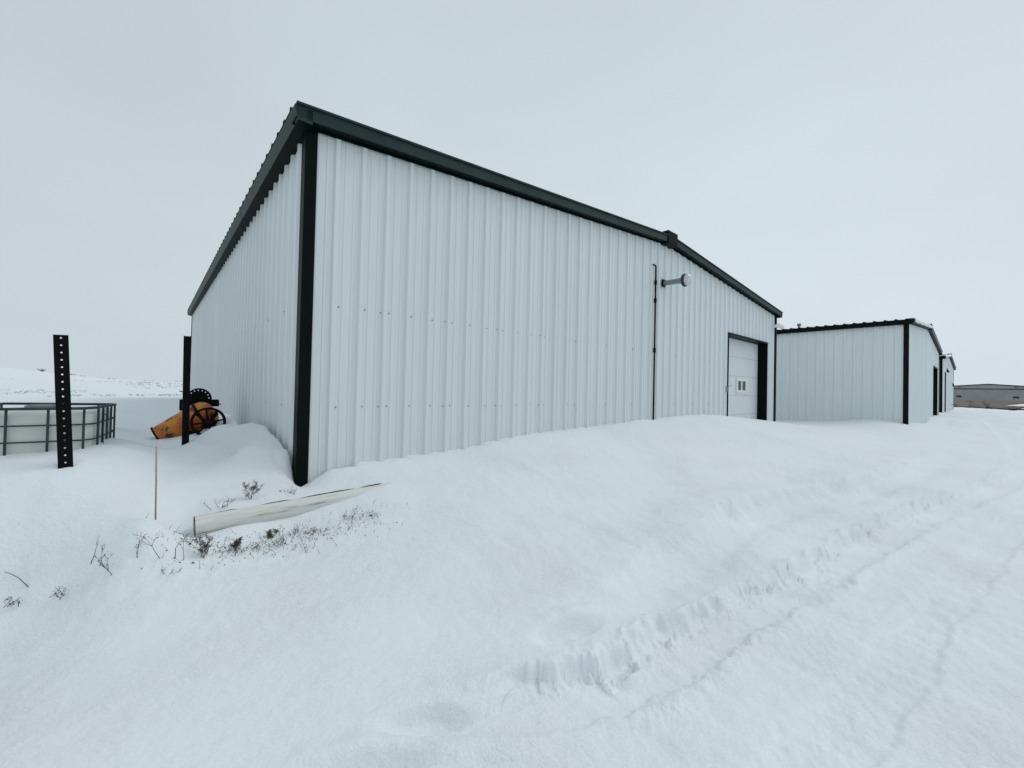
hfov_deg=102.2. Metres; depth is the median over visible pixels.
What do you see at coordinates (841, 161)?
sky
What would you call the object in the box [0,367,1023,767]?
snow field
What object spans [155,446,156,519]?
marker stake
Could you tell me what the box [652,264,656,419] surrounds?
conduit
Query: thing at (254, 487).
dry weed
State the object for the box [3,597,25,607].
dry weed
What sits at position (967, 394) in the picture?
door leaf
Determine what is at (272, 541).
stubble
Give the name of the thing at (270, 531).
dry weed
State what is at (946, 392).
metal building
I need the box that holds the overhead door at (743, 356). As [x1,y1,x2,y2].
[728,338,757,418]
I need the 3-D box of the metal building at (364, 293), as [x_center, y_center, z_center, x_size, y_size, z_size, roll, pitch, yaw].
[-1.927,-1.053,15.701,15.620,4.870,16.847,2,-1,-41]
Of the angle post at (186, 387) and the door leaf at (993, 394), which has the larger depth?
the door leaf at (993, 394)
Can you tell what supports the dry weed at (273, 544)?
on the snow field
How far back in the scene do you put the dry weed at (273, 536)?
3.40 m
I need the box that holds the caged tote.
[0,402,116,455]
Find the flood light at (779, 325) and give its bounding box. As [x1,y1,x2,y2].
[774,323,783,328]
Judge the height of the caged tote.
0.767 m
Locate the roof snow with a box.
[908,318,932,327]
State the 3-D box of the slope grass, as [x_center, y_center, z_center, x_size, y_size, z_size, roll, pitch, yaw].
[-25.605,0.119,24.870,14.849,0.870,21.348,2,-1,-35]
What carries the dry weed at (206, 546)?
on the snow field
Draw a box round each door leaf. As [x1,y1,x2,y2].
[954,389,987,399]
[988,389,1023,400]
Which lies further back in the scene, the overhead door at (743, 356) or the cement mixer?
the overhead door at (743, 356)
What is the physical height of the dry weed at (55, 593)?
0.070 m
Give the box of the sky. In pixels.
[0,0,1023,389]
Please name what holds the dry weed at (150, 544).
on the snow field
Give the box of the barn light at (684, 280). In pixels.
[662,274,691,286]
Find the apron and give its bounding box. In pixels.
[954,400,1023,409]
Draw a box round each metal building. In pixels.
[187,100,782,486]
[776,318,942,423]
[939,354,955,412]
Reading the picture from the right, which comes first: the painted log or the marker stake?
the painted log
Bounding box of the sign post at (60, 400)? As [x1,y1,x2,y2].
[53,335,72,468]
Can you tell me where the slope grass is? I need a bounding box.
[0,378,181,396]
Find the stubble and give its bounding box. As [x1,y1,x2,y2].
[141,502,407,568]
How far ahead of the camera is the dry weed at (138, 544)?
2.85 m
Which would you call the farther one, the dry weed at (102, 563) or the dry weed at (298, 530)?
the dry weed at (298, 530)
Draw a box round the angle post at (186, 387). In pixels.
[182,336,190,444]
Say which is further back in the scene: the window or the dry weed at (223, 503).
the window
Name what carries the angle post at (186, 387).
on the snow field
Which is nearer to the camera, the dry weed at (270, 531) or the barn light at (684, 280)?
the dry weed at (270, 531)
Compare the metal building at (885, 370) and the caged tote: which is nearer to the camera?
the caged tote
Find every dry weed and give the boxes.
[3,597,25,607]
[49,585,77,599]
[94,556,111,574]
[135,533,144,557]
[137,531,159,558]
[193,533,214,558]
[204,496,235,508]
[227,536,242,547]
[242,479,264,498]
[254,539,283,552]
[260,525,284,546]
[266,528,278,537]
[288,523,314,536]
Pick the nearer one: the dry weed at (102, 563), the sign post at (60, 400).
the dry weed at (102, 563)
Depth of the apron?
68.11 m
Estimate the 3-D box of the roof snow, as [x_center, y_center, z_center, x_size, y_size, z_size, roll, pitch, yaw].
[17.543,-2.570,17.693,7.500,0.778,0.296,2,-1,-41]
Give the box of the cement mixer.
[150,388,225,439]
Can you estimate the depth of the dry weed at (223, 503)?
3.57 m
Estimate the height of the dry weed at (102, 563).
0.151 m
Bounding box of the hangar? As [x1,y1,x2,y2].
[954,384,1023,400]
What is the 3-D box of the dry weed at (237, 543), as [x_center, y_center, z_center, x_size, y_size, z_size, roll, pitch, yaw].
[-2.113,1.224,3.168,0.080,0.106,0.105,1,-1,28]
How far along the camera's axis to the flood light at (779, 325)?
14.28 m
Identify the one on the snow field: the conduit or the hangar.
the hangar
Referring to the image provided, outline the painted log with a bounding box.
[193,483,389,536]
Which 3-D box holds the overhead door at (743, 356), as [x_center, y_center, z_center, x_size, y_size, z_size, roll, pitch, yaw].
[7.181,0.070,13.115,3.170,2.920,0.050,2,-1,-41]

